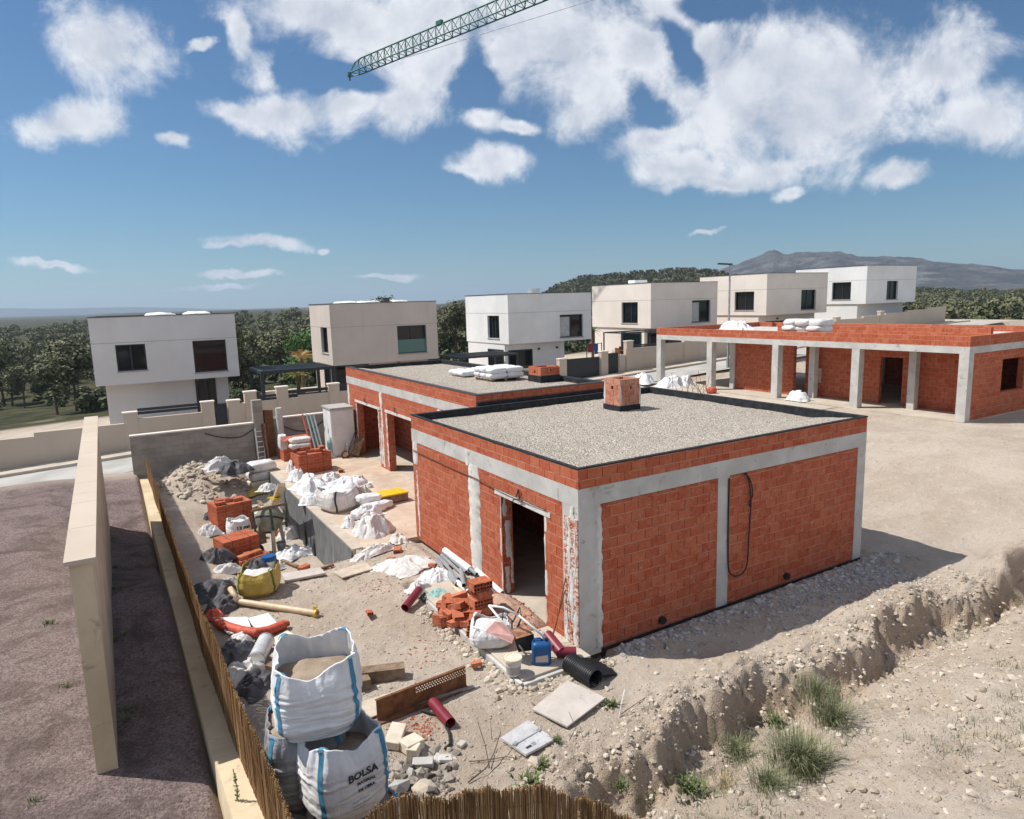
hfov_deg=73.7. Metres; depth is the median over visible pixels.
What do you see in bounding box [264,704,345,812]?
bulk bag
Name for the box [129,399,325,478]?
block wall
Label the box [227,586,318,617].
long pipe
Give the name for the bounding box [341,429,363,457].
wheelbarrow
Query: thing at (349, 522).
loose cloth
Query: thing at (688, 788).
weed
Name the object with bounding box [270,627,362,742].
bulk bag
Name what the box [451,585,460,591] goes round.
pvc pipe
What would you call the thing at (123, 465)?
road
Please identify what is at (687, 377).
plastic bags
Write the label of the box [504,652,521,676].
paint bucket
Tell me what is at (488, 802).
reed fence
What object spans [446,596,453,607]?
hollow brick
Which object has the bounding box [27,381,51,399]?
pine tree
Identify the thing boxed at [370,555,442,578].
plastic sheet
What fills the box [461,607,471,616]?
hollow brick
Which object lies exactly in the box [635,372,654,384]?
plastic bags
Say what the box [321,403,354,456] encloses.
site cabinet
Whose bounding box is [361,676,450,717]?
plywood board
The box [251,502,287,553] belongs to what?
cement mixer
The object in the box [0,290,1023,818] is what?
ground
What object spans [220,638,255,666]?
plastic sheet
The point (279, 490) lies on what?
timber board
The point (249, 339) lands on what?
pine tree
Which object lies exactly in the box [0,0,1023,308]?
sky
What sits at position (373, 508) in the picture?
loose sheet
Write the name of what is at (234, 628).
corrugated hose
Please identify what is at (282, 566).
plastic sheet
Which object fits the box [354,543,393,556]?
loose sacks
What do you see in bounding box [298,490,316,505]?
plastic bags
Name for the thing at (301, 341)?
leafy tree
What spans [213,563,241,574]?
plastic sheet
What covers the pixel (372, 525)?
loose sacks
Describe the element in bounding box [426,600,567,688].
kerb
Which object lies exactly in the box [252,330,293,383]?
pine tree
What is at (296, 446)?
cement sack
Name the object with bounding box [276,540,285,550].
bucket
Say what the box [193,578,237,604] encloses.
plastic sheet
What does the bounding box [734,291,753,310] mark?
window
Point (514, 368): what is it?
cement sack
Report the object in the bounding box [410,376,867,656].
unfinished house
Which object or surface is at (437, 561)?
pvc pipe
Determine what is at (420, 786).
rock
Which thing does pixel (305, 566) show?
hollow brick
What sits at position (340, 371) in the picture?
sliding door
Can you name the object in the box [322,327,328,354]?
window
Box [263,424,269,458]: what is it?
timber post
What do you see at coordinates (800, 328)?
cement sack
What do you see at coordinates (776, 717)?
weed
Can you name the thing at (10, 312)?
hill
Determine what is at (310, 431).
steel prop
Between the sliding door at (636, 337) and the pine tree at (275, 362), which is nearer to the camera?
the sliding door at (636, 337)
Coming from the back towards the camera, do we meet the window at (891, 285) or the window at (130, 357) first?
the window at (891, 285)
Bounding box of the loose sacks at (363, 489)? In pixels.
[357,485,371,493]
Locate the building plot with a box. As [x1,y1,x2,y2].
[648,386,835,409]
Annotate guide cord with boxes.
[412,449,546,510]
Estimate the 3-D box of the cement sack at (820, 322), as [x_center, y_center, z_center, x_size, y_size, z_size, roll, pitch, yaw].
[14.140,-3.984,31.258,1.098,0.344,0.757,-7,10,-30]
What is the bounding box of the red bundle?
[706,387,716,393]
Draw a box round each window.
[115,344,148,372]
[192,339,227,373]
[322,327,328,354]
[397,325,427,354]
[487,316,499,339]
[560,314,583,338]
[621,302,637,323]
[692,300,708,322]
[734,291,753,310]
[801,290,815,309]
[833,282,850,299]
[886,281,897,299]
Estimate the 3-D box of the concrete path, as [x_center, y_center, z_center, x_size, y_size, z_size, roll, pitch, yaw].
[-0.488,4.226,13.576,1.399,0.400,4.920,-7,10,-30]
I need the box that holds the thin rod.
[553,578,565,633]
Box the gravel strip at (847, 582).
[535,561,958,691]
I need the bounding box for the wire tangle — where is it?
[672,371,710,393]
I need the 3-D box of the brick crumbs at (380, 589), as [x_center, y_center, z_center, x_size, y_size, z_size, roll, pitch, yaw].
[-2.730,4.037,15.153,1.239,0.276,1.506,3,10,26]
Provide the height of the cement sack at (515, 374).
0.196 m
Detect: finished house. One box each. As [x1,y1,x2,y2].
[87,311,239,423]
[308,298,438,390]
[465,288,590,367]
[592,280,717,354]
[700,272,828,323]
[795,265,917,319]
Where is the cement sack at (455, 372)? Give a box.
[453,369,468,375]
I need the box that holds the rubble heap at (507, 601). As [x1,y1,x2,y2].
[492,593,547,630]
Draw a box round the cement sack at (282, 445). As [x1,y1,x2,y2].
[278,434,287,449]
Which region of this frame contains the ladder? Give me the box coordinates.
[254,428,265,459]
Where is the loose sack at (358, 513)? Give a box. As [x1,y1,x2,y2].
[350,508,369,519]
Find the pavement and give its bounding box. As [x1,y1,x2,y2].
[0,320,969,477]
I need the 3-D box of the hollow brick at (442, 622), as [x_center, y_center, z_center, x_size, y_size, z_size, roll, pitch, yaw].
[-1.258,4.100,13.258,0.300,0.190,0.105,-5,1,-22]
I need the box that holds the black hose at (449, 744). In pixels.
[421,709,451,749]
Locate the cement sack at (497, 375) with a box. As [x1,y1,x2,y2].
[486,372,506,378]
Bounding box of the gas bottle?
[327,436,332,452]
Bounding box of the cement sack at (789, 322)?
[783,318,799,324]
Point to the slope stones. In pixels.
(849, 788)
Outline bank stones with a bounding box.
[502,566,1023,817]
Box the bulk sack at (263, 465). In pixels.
[247,459,276,472]
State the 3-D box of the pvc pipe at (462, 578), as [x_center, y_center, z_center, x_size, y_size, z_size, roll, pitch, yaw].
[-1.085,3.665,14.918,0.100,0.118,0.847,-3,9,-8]
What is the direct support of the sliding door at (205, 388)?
in the finished house at (153, 359)
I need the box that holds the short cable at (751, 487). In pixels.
[743,473,752,506]
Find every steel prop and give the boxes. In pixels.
[302,414,311,447]
[305,414,315,447]
[309,414,318,444]
[313,414,321,444]
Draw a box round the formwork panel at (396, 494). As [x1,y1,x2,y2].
[371,488,408,502]
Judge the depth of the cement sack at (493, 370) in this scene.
23.10 m
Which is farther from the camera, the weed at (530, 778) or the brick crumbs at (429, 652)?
the brick crumbs at (429, 652)
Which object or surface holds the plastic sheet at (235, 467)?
on the rubble mound at (174, 489)
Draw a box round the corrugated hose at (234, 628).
[212,617,289,637]
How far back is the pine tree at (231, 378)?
62.16 m
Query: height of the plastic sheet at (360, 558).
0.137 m
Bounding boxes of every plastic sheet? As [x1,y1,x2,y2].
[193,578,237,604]
[198,523,223,536]
[199,547,236,564]
[201,456,230,471]
[203,512,208,520]
[204,594,238,616]
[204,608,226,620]
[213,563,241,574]
[216,460,255,476]
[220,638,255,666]
[223,577,236,584]
[227,657,264,687]
[228,631,255,642]
[235,668,271,702]
[255,483,276,491]
[279,563,285,569]
[322,471,340,482]
[350,553,372,561]
[352,475,367,480]
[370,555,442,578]
[404,580,431,594]
[417,567,449,582]
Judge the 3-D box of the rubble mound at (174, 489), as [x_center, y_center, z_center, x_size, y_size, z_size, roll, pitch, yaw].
[-11.885,2.346,26.674,3.800,1.787,6.400,-7,10,-30]
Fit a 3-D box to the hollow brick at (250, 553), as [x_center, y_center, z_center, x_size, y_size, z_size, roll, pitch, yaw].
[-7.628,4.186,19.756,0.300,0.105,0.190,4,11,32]
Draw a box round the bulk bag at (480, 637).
[469,612,510,648]
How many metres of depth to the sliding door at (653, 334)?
50.79 m
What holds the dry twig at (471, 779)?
on the ground at (938, 494)
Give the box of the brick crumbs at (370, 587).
[345,579,401,596]
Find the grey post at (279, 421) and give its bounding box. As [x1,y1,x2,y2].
[275,407,283,433]
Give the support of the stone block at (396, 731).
on the ground at (938, 494)
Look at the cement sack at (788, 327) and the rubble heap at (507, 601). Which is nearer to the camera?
the rubble heap at (507, 601)
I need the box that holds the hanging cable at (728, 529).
[727,473,751,576]
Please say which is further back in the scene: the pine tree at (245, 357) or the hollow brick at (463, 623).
the pine tree at (245, 357)
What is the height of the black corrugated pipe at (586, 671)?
0.349 m
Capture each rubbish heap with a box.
[246,487,268,497]
[246,557,269,569]
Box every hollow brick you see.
[214,500,225,505]
[224,497,233,502]
[232,496,242,501]
[236,553,248,560]
[242,551,254,557]
[251,548,262,555]
[297,451,306,455]
[297,563,309,570]
[366,609,373,615]
[393,546,401,553]
[428,563,436,566]
[432,614,444,624]
[439,617,451,627]
[441,598,445,609]
[442,593,451,599]
[442,608,451,619]
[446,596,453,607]
[446,619,464,628]
[447,601,465,609]
[451,608,463,620]
[452,590,467,597]
[452,598,468,606]
[459,618,467,627]
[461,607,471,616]
[467,578,482,592]
[467,596,483,608]
[468,612,479,624]
[470,609,482,613]
[471,659,482,667]
[473,589,491,601]
[477,575,492,590]
[477,606,491,615]
[484,596,492,606]
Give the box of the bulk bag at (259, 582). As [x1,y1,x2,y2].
[236,559,280,597]
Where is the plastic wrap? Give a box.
[284,460,295,473]
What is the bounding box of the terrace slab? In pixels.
[273,454,422,549]
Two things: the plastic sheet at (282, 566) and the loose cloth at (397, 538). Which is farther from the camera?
the plastic sheet at (282, 566)
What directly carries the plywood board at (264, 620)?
on the ground at (938, 494)
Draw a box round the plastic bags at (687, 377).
[681,375,695,385]
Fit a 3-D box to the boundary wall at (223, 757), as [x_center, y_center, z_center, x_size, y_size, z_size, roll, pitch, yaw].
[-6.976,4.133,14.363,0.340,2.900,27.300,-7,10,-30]
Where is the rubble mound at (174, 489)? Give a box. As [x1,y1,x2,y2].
[156,461,250,503]
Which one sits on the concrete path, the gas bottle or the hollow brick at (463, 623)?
the hollow brick at (463, 623)
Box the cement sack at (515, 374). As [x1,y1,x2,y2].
[505,371,523,376]
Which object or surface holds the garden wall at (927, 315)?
on the ground at (938, 494)
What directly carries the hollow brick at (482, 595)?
on the hollow brick at (487, 602)
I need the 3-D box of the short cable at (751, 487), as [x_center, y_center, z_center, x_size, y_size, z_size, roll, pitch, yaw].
[4.785,1.644,13.826,0.252,0.737,0.067,-6,10,-25]
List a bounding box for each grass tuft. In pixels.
[626,787,668,816]
[704,725,770,765]
[713,754,813,800]
[737,703,861,789]
[781,666,876,714]
[785,682,899,742]
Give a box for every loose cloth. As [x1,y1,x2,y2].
[321,476,370,491]
[340,516,355,528]
[389,533,411,544]
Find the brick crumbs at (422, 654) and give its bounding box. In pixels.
[388,640,451,666]
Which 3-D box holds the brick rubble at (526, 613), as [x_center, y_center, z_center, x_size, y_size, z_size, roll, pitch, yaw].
[-0.082,3.887,13.446,0.819,0.239,1.819,-7,10,-30]
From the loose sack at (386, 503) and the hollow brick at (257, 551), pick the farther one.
the loose sack at (386, 503)
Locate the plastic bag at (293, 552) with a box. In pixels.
[275,544,312,562]
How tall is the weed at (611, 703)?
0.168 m
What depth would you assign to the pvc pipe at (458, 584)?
14.74 m
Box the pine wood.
[0,287,1023,390]
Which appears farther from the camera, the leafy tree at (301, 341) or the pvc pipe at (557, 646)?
the leafy tree at (301, 341)
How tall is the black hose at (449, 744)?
0.079 m
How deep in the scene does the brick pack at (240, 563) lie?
19.52 m
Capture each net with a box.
[280,435,298,440]
[423,588,446,598]
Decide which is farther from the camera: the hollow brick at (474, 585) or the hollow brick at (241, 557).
the hollow brick at (241, 557)
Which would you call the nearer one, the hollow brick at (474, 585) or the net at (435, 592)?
the hollow brick at (474, 585)
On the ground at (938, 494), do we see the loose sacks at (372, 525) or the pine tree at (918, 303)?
the pine tree at (918, 303)
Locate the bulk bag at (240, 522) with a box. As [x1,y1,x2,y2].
[226,515,250,533]
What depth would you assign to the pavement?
29.10 m
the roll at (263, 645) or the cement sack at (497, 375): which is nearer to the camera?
the roll at (263, 645)
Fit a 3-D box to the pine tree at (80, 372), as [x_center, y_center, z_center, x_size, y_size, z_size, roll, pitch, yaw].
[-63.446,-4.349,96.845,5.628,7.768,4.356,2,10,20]
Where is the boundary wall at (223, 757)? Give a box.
[140,478,263,818]
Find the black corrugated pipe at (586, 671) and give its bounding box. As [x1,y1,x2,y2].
[562,653,617,687]
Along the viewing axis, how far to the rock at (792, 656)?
11.59 m
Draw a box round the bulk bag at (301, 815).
[291,810,306,818]
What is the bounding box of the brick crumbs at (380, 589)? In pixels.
[359,576,396,598]
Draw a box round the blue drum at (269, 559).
[261,553,276,566]
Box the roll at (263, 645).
[248,633,274,663]
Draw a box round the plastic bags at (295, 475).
[284,468,302,481]
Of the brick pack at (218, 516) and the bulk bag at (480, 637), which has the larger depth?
the brick pack at (218, 516)
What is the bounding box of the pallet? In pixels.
[474,376,523,381]
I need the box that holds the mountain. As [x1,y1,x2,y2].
[718,250,1023,290]
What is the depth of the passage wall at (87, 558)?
8.95 m
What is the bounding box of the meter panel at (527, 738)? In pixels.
[501,720,553,756]
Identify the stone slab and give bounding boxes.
[247,480,268,487]
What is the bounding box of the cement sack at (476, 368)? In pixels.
[474,365,490,371]
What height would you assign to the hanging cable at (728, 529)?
2.136 m
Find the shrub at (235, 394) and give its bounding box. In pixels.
[229,386,261,402]
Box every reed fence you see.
[145,457,292,818]
[365,781,645,818]
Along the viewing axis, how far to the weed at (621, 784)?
8.63 m
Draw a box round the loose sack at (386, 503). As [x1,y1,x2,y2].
[372,499,392,508]
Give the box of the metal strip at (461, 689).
[417,685,473,704]
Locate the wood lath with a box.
[320,564,333,569]
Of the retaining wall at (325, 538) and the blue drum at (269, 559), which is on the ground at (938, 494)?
the retaining wall at (325, 538)
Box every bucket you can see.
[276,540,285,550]
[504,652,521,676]
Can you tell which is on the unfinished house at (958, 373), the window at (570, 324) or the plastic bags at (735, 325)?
the plastic bags at (735, 325)
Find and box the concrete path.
[413,569,590,681]
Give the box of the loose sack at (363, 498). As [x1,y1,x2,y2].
[355,492,380,503]
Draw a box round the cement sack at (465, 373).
[458,370,475,376]
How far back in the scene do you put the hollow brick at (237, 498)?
22.68 m
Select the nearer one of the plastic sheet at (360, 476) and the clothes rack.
the plastic sheet at (360, 476)
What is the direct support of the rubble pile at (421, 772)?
on the ground at (938, 494)
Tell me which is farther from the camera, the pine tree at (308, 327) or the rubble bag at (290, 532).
the pine tree at (308, 327)
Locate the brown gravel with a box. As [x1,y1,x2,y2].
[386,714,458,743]
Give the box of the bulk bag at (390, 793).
[307,787,399,818]
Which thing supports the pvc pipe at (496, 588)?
on the concrete path
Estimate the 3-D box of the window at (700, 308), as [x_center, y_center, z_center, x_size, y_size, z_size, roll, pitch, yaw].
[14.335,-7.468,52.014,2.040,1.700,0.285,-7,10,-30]
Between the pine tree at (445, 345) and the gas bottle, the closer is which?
the gas bottle
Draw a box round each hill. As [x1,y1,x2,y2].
[0,307,306,316]
[442,299,464,304]
[462,268,965,308]
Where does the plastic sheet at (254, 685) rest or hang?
on the ground at (938, 494)
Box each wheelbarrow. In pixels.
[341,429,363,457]
[485,605,553,652]
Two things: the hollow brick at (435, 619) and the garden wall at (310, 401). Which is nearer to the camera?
the hollow brick at (435, 619)
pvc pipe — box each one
[401,586,422,610]
[428,697,455,728]
[434,558,453,583]
[437,555,459,579]
[440,554,465,575]
[442,547,472,572]
[443,553,467,573]
[448,570,457,585]
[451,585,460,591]
[456,580,467,590]
[459,567,465,587]
[468,567,477,575]
[475,568,504,593]
[542,630,563,657]
[557,646,576,656]
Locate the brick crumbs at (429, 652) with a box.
[410,635,459,668]
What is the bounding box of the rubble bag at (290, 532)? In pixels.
[276,525,298,541]
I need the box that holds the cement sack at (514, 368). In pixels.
[505,366,523,371]
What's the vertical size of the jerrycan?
0.455 m
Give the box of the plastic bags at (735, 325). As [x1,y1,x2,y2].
[720,320,754,329]
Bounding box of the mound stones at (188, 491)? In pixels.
[155,459,250,504]
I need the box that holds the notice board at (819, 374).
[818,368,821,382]
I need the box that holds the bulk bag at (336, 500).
[316,486,358,512]
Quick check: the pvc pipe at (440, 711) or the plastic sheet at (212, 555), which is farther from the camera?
the plastic sheet at (212, 555)
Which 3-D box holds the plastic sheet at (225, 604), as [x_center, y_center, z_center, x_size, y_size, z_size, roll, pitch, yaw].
[-6.045,4.022,14.263,0.661,0.258,0.937,0,9,12]
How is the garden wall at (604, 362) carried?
on the ground at (938, 494)
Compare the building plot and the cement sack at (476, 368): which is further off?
the building plot
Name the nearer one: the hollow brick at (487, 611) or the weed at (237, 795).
the weed at (237, 795)
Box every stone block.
[385,722,406,750]
[398,732,424,754]
[406,743,420,757]
[412,756,433,768]
[434,752,441,764]
[438,754,452,762]
[457,739,466,747]
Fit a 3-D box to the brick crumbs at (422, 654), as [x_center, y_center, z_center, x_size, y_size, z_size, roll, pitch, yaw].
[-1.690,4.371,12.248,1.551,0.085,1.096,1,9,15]
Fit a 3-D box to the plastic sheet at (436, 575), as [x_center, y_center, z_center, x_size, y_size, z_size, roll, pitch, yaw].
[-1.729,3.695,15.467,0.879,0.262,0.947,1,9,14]
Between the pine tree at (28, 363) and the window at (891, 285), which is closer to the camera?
the window at (891, 285)
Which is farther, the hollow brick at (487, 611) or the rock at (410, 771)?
the hollow brick at (487, 611)
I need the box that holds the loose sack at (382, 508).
[362,502,385,510]
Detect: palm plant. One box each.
[281,371,311,389]
[289,349,312,387]
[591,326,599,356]
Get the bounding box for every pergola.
[249,362,335,397]
[439,351,518,365]
[603,329,669,350]
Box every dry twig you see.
[468,732,500,782]
[469,756,519,761]
[478,723,489,767]
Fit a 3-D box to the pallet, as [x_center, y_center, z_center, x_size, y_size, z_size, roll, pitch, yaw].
[-0.457,-1.111,23.842,1.300,0.115,1.220,-7,10,-30]
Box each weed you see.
[22,791,48,807]
[39,615,57,625]
[58,678,83,688]
[113,633,122,642]
[117,708,134,726]
[121,702,139,712]
[233,769,239,800]
[506,766,544,788]
[538,754,551,769]
[547,733,564,746]
[602,696,623,710]
[607,772,636,794]
[662,768,721,804]
[708,771,749,792]
[756,705,788,729]
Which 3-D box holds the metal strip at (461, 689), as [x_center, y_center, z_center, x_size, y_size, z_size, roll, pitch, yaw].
[-1.270,4.551,10.703,1.472,0.035,0.050,-6,10,-28]
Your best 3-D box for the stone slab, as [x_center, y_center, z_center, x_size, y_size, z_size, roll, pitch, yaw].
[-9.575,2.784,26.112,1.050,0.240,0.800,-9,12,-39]
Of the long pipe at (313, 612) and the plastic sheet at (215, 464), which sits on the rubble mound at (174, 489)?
the plastic sheet at (215, 464)
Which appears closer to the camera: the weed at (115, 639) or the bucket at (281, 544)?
the weed at (115, 639)
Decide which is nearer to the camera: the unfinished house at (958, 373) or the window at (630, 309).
the unfinished house at (958, 373)
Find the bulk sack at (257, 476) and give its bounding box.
[246,470,270,481]
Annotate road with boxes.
[0,322,999,486]
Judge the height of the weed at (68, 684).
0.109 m
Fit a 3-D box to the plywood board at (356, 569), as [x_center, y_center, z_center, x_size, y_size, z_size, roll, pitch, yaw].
[-3.714,3.785,16.092,0.865,0.030,0.544,-10,12,-41]
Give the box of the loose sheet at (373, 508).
[351,505,386,519]
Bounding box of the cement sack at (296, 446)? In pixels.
[288,442,310,449]
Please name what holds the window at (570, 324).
in the finished house at (533, 327)
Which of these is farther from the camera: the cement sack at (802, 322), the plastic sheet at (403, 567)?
the cement sack at (802, 322)
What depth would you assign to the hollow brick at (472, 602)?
13.02 m
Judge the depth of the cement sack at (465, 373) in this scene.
24.81 m
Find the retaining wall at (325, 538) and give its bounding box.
[268,469,362,564]
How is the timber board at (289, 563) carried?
on the ground at (938, 494)
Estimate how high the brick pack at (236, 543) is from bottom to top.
0.628 m
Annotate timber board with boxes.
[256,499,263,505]
[265,661,271,670]
[267,496,280,500]
[270,483,285,504]
[280,559,298,566]
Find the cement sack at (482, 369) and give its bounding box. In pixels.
[479,366,497,372]
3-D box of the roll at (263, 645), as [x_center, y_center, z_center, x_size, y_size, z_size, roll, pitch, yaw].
[-4.503,4.320,12.266,0.312,0.345,0.696,-2,9,-4]
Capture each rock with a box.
[388,779,409,795]
[406,767,415,776]
[411,779,437,793]
[484,676,491,682]
[527,756,540,767]
[787,654,796,659]
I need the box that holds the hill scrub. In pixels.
[542,267,1020,300]
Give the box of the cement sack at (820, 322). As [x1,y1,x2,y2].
[808,319,833,325]
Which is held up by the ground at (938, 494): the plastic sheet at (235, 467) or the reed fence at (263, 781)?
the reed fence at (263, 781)
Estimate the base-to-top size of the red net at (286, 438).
0.129 m
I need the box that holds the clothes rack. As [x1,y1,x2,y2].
[586,342,601,357]
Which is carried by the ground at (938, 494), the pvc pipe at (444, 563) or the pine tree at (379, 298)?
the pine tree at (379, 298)
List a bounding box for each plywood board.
[213,617,250,633]
[248,613,275,627]
[273,630,292,646]
[282,567,325,582]
[333,562,372,578]
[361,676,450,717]
[532,680,605,727]
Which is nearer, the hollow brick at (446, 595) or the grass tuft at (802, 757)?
the grass tuft at (802, 757)
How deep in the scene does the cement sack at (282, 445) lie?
26.30 m
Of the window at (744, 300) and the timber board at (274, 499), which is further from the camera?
the window at (744, 300)
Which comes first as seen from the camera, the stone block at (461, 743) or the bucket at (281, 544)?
the stone block at (461, 743)
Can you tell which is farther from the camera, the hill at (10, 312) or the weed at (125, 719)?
the hill at (10, 312)
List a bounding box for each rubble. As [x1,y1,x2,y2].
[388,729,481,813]
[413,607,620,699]
[493,591,538,627]
[609,549,920,667]
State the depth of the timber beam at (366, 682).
11.05 m
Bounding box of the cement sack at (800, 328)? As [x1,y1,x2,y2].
[795,326,806,330]
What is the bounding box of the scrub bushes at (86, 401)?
[0,306,1023,411]
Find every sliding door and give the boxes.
[195,378,217,411]
[324,369,330,390]
[335,364,366,387]
[488,349,503,365]
[508,349,532,367]
[621,332,640,347]
[647,332,680,346]
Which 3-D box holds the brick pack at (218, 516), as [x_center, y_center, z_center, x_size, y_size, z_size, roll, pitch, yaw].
[-9.374,3.524,22.751,1.150,0.988,0.870,-10,12,-42]
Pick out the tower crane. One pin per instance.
(440, 22)
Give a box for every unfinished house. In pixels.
[346,360,603,478]
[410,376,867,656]
[656,322,1023,422]
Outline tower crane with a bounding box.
[347,0,592,80]
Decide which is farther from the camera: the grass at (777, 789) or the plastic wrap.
the plastic wrap
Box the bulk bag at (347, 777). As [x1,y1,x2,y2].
[296,707,389,818]
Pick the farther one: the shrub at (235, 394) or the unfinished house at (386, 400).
the shrub at (235, 394)
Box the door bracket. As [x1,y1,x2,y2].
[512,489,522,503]
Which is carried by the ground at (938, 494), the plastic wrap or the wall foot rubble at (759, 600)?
the wall foot rubble at (759, 600)
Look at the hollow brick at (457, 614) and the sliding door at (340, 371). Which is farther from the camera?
the sliding door at (340, 371)
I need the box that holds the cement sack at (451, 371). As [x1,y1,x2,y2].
[449,368,462,374]
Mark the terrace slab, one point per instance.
(400, 516)
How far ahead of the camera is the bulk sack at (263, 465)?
25.85 m
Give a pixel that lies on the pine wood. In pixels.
(1004, 304)
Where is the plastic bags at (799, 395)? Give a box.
[786,390,810,401]
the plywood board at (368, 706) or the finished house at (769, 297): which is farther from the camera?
the finished house at (769, 297)
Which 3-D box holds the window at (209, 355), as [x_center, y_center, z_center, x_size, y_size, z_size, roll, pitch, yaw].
[-15.764,-2.779,35.677,1.680,1.690,0.285,-7,10,-30]
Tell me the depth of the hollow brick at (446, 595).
13.54 m
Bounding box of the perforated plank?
[375,665,466,724]
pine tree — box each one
[0,338,25,405]
[0,363,34,407]
[0,371,25,406]
[13,354,32,389]
[26,351,78,414]
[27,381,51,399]
[39,337,93,411]
[65,369,84,399]
[228,364,247,383]
[235,321,249,353]
[237,329,260,353]
[238,345,259,390]
[244,345,260,374]
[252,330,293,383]
[273,356,291,372]
[283,348,313,362]
[299,321,310,349]
[370,295,393,301]
[437,299,465,360]
[438,329,459,349]
[904,299,931,309]
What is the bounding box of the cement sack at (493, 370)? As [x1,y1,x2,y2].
[486,367,506,373]
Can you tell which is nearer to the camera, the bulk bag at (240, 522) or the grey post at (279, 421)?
the bulk bag at (240, 522)
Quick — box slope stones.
[634,607,1023,818]
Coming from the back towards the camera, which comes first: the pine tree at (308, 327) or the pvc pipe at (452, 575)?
the pine tree at (308, 327)
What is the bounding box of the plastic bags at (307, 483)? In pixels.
[286,473,327,495]
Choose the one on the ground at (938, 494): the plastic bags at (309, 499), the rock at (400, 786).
the rock at (400, 786)
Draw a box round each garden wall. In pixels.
[0,400,228,469]
[226,382,347,423]
[523,350,624,377]
[623,340,729,370]
[832,307,945,323]
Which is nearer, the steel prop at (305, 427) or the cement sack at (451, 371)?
the cement sack at (451, 371)
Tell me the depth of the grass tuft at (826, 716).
10.25 m
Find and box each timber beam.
[361,662,404,682]
[362,674,370,691]
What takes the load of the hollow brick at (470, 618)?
on the hollow brick
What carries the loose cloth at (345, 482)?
on the bulk bag at (336, 500)
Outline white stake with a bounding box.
[619,689,624,717]
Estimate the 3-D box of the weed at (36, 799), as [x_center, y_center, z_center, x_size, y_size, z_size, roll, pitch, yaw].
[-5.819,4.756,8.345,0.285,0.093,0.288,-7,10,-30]
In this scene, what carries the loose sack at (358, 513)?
on the terrace slab
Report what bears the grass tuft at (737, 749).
on the bank stones
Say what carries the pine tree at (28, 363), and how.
on the ground at (938, 494)
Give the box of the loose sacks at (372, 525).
[351,512,395,539]
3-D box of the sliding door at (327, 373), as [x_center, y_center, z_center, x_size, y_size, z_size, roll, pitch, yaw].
[-10.781,-1.536,40.035,0.056,1.950,1.200,-7,10,-30]
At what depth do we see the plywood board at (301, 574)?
15.76 m
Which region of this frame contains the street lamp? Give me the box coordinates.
[717,263,732,367]
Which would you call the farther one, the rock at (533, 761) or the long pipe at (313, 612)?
the long pipe at (313, 612)
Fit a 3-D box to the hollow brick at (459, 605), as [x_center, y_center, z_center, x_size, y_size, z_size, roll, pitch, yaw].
[-1.075,3.808,13.262,0.300,0.105,0.190,-15,-4,27]
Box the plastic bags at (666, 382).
[655,375,682,387]
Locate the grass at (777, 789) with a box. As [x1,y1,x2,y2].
[605,591,1023,818]
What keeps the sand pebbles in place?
on the ground at (938, 494)
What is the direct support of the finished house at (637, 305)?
on the ground at (938, 494)
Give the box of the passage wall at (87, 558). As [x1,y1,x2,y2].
[63,416,118,774]
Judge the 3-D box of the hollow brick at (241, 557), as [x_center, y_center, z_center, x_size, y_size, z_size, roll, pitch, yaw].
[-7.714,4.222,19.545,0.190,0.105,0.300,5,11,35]
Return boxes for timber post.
[261,424,266,458]
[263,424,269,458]
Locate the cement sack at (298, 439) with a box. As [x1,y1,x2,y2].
[288,436,310,443]
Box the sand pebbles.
[192,544,718,817]
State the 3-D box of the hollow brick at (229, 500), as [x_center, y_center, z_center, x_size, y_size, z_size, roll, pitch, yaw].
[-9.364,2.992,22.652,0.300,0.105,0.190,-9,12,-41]
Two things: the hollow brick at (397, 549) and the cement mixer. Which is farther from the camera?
the cement mixer
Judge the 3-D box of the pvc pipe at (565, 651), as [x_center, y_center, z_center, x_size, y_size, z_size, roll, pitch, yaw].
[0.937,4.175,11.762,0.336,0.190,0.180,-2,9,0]
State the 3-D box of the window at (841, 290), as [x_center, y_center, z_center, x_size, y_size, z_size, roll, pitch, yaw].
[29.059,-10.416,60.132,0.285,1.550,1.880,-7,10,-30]
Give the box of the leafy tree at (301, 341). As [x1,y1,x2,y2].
[273,328,313,387]
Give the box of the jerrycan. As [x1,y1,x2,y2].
[531,637,550,665]
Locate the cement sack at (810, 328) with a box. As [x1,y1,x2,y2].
[806,325,832,331]
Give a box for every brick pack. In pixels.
[207,495,253,532]
[213,529,259,555]
[232,550,269,566]
[277,434,312,461]
[290,449,331,473]
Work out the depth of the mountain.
1831.27 m
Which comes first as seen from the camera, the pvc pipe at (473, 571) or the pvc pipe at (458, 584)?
the pvc pipe at (458, 584)
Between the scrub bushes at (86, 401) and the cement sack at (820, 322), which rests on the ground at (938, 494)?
the scrub bushes at (86, 401)
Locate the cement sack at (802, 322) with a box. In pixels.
[795,318,812,325]
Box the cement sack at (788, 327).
[782,325,796,330]
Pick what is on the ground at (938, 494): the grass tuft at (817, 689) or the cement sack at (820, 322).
the grass tuft at (817, 689)
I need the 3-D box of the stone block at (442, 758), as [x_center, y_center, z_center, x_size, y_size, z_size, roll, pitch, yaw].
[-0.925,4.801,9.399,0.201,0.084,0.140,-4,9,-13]

